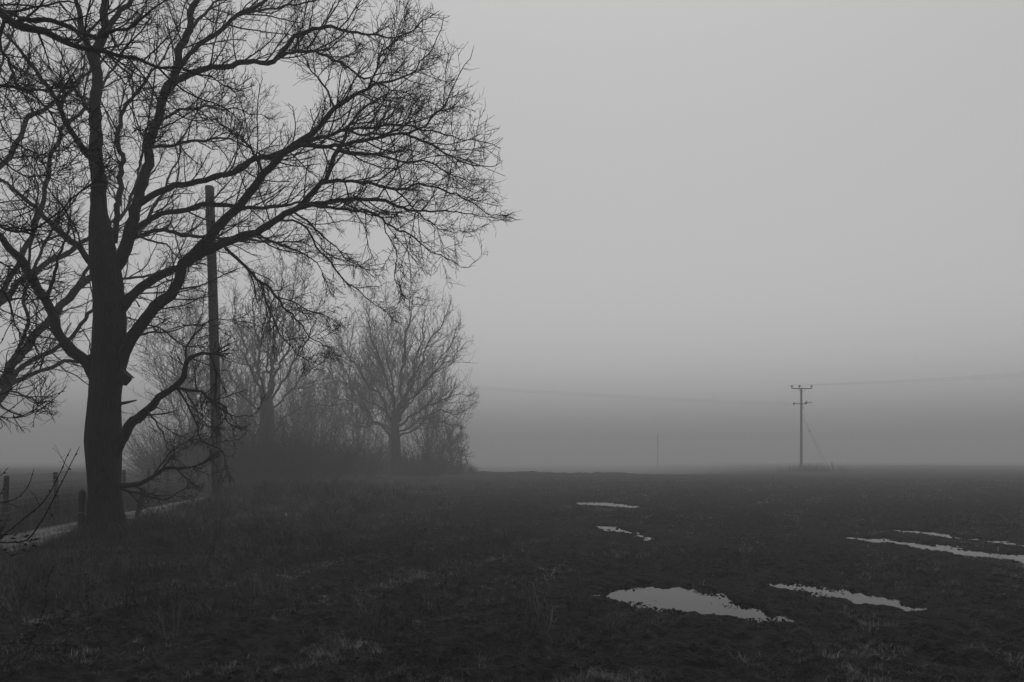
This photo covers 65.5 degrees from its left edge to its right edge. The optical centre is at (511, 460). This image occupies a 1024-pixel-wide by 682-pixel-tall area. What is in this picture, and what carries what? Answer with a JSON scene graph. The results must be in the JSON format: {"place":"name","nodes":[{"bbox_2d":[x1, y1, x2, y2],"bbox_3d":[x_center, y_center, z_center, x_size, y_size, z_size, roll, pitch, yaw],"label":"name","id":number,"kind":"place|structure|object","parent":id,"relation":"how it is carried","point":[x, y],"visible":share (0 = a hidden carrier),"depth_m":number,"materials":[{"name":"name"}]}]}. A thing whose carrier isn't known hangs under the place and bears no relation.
{"place":"outdoors","nodes":[
{"label":"outdoors","id":0,"kind":"place"},
{"bbox_2d":[0,496,208,551],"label":"lane","id":1,"kind":"structure","parent":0,"point":[39,530],"depth_m":18.23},
{"bbox_2d":[0,461,1023,681],"bbox_3d":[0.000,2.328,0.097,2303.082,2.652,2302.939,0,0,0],"label":"ground","id":2,"kind":"structure","parent":0,"point":[257,637],"depth_m":10.59,"materials":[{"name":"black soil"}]},
{"bbox_2d":[0,292,79,660],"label":"shrub","id":3,"kind":"object","parent":2,"relation":"on","point":[15,534],"visible":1,"depth_m":5.52,"materials":[{"name":"black plant"}]},
{"bbox_2d":[76,489,85,531],"bbox_3d":[-8.960,1.232,16.598,0.223,1.253,0.157,0,0,0],"label":"old post","id":4,"kind":"object","parent":2,"relation":"on","point":[81,506],"visible":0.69,"depth_m":16.55,"materials":[{"name":"grey wood"}]},
{"bbox_2d":[0,467,209,521],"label":"wire fence","id":5,"kind":"object","parent":2,"relation":"on","point":[6,482],"visible":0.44,"depth_m":22.11,"materials":[{"name":"grey metal"}]},
{"bbox_2d":[0,475,233,537],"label":"dead stalks","id":6,"kind":"object","parent":2,"relation":"on","point":[61,501],"visible":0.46,"depth_m":23.06,"materials":[{"name":"grey plant"}]},
{"bbox_2d":[0,0,237,424],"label":"bare tree","id":7,"kind":"object","parent":2,"relation":"on","point":[84,281],"visible":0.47,"depth_m":24.71,"materials":[{"name":"black plant"}]},
{"bbox_2d":[0,0,256,433],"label":"bare tree","id":8,"kind":"object","parent":2,"relation":"on","point":[7,16],"visible":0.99,"depth_m":9.96,"materials":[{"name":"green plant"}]},
{"bbox_2d":[135,487,144,518],"bbox_3d":[-9.604,1.228,20.494,0.339,1.109,0.149,0,0,0],"label":"old post","id":9,"kind":"object","parent":2,"relation":"on","point":[140,501],"visible":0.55,"depth_m":20.45,"materials":[{"name":"grey wood"}]},
{"bbox_2d":[122,398,232,481],"bbox_3d":[-24.901,-1.541,57.942,9.817,6.901,8.813,0,0,0],"label":"thicket bush","id":10,"kind":"object","parent":2,"relation":"on","point":[147,458],"visible":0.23,"depth_m":57.03,"materials":[{"name":"grey plant"}]},
{"bbox_2d":[127,272,256,440],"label":"bare tree","id":11,"kind":"object","parent":2,"relation":"on","point":[200,378],"visible":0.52,"depth_m":71.90,"materials":[{"name":"grey plant"}]},
{"bbox_2d":[205,185,222,499],"bbox_3d":[-10.473,-3.967,28.000,0.657,11.370,0.376,0,0,0],"label":"wooden pole","id":12,"kind":"object","parent":2,"relation":"on","point":[212,310],"visible":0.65,"depth_m":27.86,"materials":[{"name":"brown wood"}]},
{"bbox_2d":[148,395,294,481],"bbox_3d":[-18.627,-1.280,52.342,9.002,6.502,8.517,0,0,0],"label":"thicket bush","id":13,"kind":"object","parent":2,"relation":"on","point":[193,458],"visible":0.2,"depth_m":50.76,"materials":[{"name":"grey plant"}]},
{"bbox_2d":[196,316,286,437],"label":"bare tree","id":14,"kind":"object","parent":2,"relation":"on","point":[240,375],"visible":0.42,"depth_m":82.79,"materials":[{"name":"grey plant"}]},
{"bbox_2d":[184,408,329,486],"bbox_3d":[-15.351,-0.600,47.557,8.710,4.981,7.314,0,0,0],"label":"thicket bush","id":15,"kind":"object","parent":2,"relation":"on","point":[254,464],"visible":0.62,"depth_m":46.83,"materials":[{"name":"grey plant"}]},
{"bbox_2d":[0,0,522,529],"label":"bare tree","id":16,"kind":"object","parent":2,"relation":"on","point":[106,434],"visible":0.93,"depth_m":16.72,"materials":[{"name":"black plant"}]},
{"bbox_2d":[114,368,133,385],"bbox_3d":[-8.243,-1.766,16.900,0.348,0.351,0.260,0,0,0],"label":"nest box","id":17,"kind":"object","parent":16,"relation":"attached to","point":[123,377],"visible":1,"depth_m":16.80,"materials":[{"name":"grey wood"}]},
{"bbox_2d":[180,375,342,451],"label":"thicket bush","id":18,"kind":"object","parent":2,"relation":"on","point":[259,421],"visible":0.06,"depth_m":81.25,"materials":[{"name":"grey plant"}]},
{"bbox_2d":[253,367,275,391],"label":"utility pole","id":19,"kind":"object","parent":2,"relation":"on","point":[264,376],"visible":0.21,"depth_m":75.86,"materials":[{"name":"grey wood"}]},
{"bbox_2d":[220,255,341,447],"bbox_3d":[-17.762,-7.029,60.370,10.789,17.772,9.788,0,0,0],"label":"bare tree","id":20,"kind":"object","parent":2,"relation":"on","point":[267,404],"visible":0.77,"depth_m":59.73,"materials":[{"name":"grey plant"}]},
{"bbox_2d":[244,358,333,446],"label":"bare tree","id":21,"kind":"object","parent":2,"relation":"on","point":[306,410],"visible":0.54,"depth_m":80.65,"materials":[{"name":"grey plant"}]},
{"bbox_2d":[250,412,368,481],"bbox_3d":[-13.877,-0.820,53.630,8.346,5.220,7.953,0,0,0],"label":"thicket bush","id":22,"kind":"object","parent":2,"relation":"on","point":[334,469],"visible":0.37,"depth_m":53.51,"materials":[{"name":"grey plant"}]},
{"bbox_2d":[220,361,414,456],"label":"thicket bush","id":23,"kind":"object","parent":2,"relation":"on","point":[340,434],"visible":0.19,"depth_m":82.78,"materials":[{"name":"grey plant"}]},
{"bbox_2d":[277,346,381,442],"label":"bare tree","id":24,"kind":"object","parent":2,"relation":"on","point":[335,400],"visible":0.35,"depth_m":91.47,"materials":[{"name":"grey plant"}]},
{"bbox_2d":[312,309,397,449],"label":"bare tree","id":25,"kind":"object","parent":2,"relation":"on","point":[361,353],"visible":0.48,"depth_m":100.25,"materials":[{"name":"grey plant"}]},
{"bbox_2d":[322,434,392,478],"bbox_3d":[-13.137,-0.283,64.069,6.987,4.335,6.437,0,0,0],"label":"thicket bush","id":26,"kind":"object","parent":2,"relation":"on","point":[369,470],"visible":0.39,"depth_m":63.26,"materials":[{"name":"grey plant"}]},
{"bbox_2d":[315,392,415,462],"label":"thicket bush","id":27,"kind":"object","parent":2,"relation":"on","point":[377,436],"visible":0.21,"depth_m":86.60,"materials":[{"name":"grey plant"}]},
{"bbox_2d":[0,471,734,645],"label":"verge grass","id":28,"kind":"structure","parent":2,"relation":"on","point":[276,489],"depth_m":14.12,"materials":[{"name":"plant"}]},
{"bbox_2d":[359,431,409,474],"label":"thicket bush","id":29,"kind":"object","parent":2,"relation":"on","point":[388,469],"visible":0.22,"depth_m":77.83,"materials":[{"name":"grey plant"}]},
{"bbox_2d":[302,274,479,475],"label":"bare tree","id":30,"kind":"object","parent":2,"relation":"on","point":[394,420],"visible":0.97,"depth_m":73.76,"materials":[{"name":"grey plant"}]},
{"bbox_2d":[343,300,438,455],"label":"bare tree","id":31,"kind":"object","parent":2,"relation":"on","point":[388,423],"visible":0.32,"depth_m":110.31,"materials":[{"name":"grey plant"}]},
{"bbox_2d":[385,437,456,476],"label":"thicket bush","id":32,"kind":"object","parent":2,"relation":"on","point":[423,467],"visible":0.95,"depth_m":71.22,"materials":[{"name":"grey plant"}]},
{"bbox_2d":[374,411,471,465],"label":"thicket bush","id":33,"kind":"object","parent":2,"relation":"on","point":[417,458],"visible":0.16,"depth_m":89.59,"materials":[{"name":"grey plant"}]},
{"bbox_2d":[414,406,443,473],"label":"bare tree","id":34,"kind":"object","parent":2,"relation":"on","point":[431,438],"visible":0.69,"depth_m":79.95,"materials":[{"name":"grey plant"}]},
{"bbox_2d":[389,347,473,453],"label":"bare tree","id":35,"kind":"object","parent":2,"relation":"on","point":[424,398],"visible":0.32,"depth_m":96.01,"materials":[{"name":"grey plant"}]},
{"bbox_2d":[431,414,461,458],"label":"bare tree","id":36,"kind":"object","parent":2,"relation":"on","point":[442,438],"visible":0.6,"depth_m":81.83,"materials":[{"name":"grey plant"}]},
{"bbox_2d":[435,448,472,474],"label":"thicket bush","id":37,"kind":"object","parent":2,"relation":"on","point":[457,467],"visible":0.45,"depth_m":79.58,"materials":[{"name":"grey plant"}]},
{"bbox_2d":[442,419,466,460],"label":"bare tree","id":38,"kind":"object","parent":2,"relation":"on","point":[450,436],"visible":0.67,"depth_m":81.81,"materials":[{"name":"grey plant"}]},
{"bbox_2d":[445,424,473,463],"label":"bare tree","id":39,"kind":"object","parent":2,"relation":"on","point":[462,448],"visible":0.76,"depth_m":84.93,"materials":[{"name":"grey plant"}]},
{"bbox_2d":[458,462,481,473],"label":"thicket bush","id":40,"kind":"object","parent":2,"relation":"on","point":[470,468],"visible":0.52,"depth_m":83.69,"materials":[{"name":"grey plant"}]},
{"bbox_2d":[572,502,643,508],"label":"puddle","id":41,"kind":"object","parent":2,"relation":"on","point":[607,504],"visible":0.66,"depth_m":30.33,"materials":[{"name":"grey liquid"}]},
{"bbox_2d":[581,524,657,541],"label":"puddle","id":42,"kind":"object","parent":2,"relation":"on","point":[605,527],"visible":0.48,"depth_m":19.08,"materials":[{"name":"black liquid"}]},
{"bbox_2d":[222,498,1023,681],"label":"soil clods","id":43,"kind":"object","parent":2,"relation":"on","point":[649,608],"visible":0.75,"depth_m":9.81,"materials":[{"name":"black soil"}]},
{"bbox_2d":[657,435,657,470],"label":"utility pole","id":44,"kind":"object","parent":2,"relation":"on","point":[657,452],"visible":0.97,"depth_m":234.91,"materials":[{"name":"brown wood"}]},
{"bbox_2d":[593,585,794,622],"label":"puddle","id":45,"kind":"object","parent":2,"relation":"on","point":[678,598],"visible":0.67,"depth_m":9.48,"materials":[{"name":"black liquid"}]},
{"bbox_2d":[791,385,832,470],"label":"utility pole","id":46,"kind":"object","parent":2,"relation":"on","point":[801,434],"visible":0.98,"depth_m":114.85,"materials":[{"name":"grey wood"}]},
{"bbox_2d":[265,371,791,403],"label":"overhead wire","id":47,"kind":"object","parent":46,"relation":"attached to","point":[546,391],"visible":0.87,"depth_m":93.94,"materials":[{"name":"black metal"}]},
{"bbox_2d":[340,379,775,404],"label":"overhead wire","id":48,"kind":"object","parent":46,"relation":"attached to","point":[581,395],"visible":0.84,"depth_m":94.74,"materials":[{"name":"black metal"}]},
{"bbox_2d":[777,462,847,471],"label":"rank weeds","id":49,"kind":"object","parent":2,"relation":"on","point":[808,469],"visible":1,"depth_m":114.59,"materials":[{"name":"grey plant"}]},
{"bbox_2d":[768,581,926,610],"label":"puddle","id":50,"kind":"object","parent":2,"relation":"on","point":[859,597],"visible":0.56,"depth_m":9.90,"materials":[{"name":"black liquid"}]},
{"bbox_2d":[841,536,1023,562],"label":"puddle","id":51,"kind":"object","parent":2,"relation":"on","point":[1018,557],"visible":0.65,"depth_m":14.85,"materials":[{"name":"black liquid"}]},
{"bbox_2d":[869,526,1023,545],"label":"puddle","id":52,"kind":"object","parent":2,"relation":"on","point":[934,533],"visible":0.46,"depth_m":18.05,"materials":[{"name":"black liquid"}]},
{"bbox_2d":[0,0,1023,462],"label":"sky","id":53,"kind":"structure","parent":0,"point":[728,202],"materials":[{"name":"grey"}]}
]}

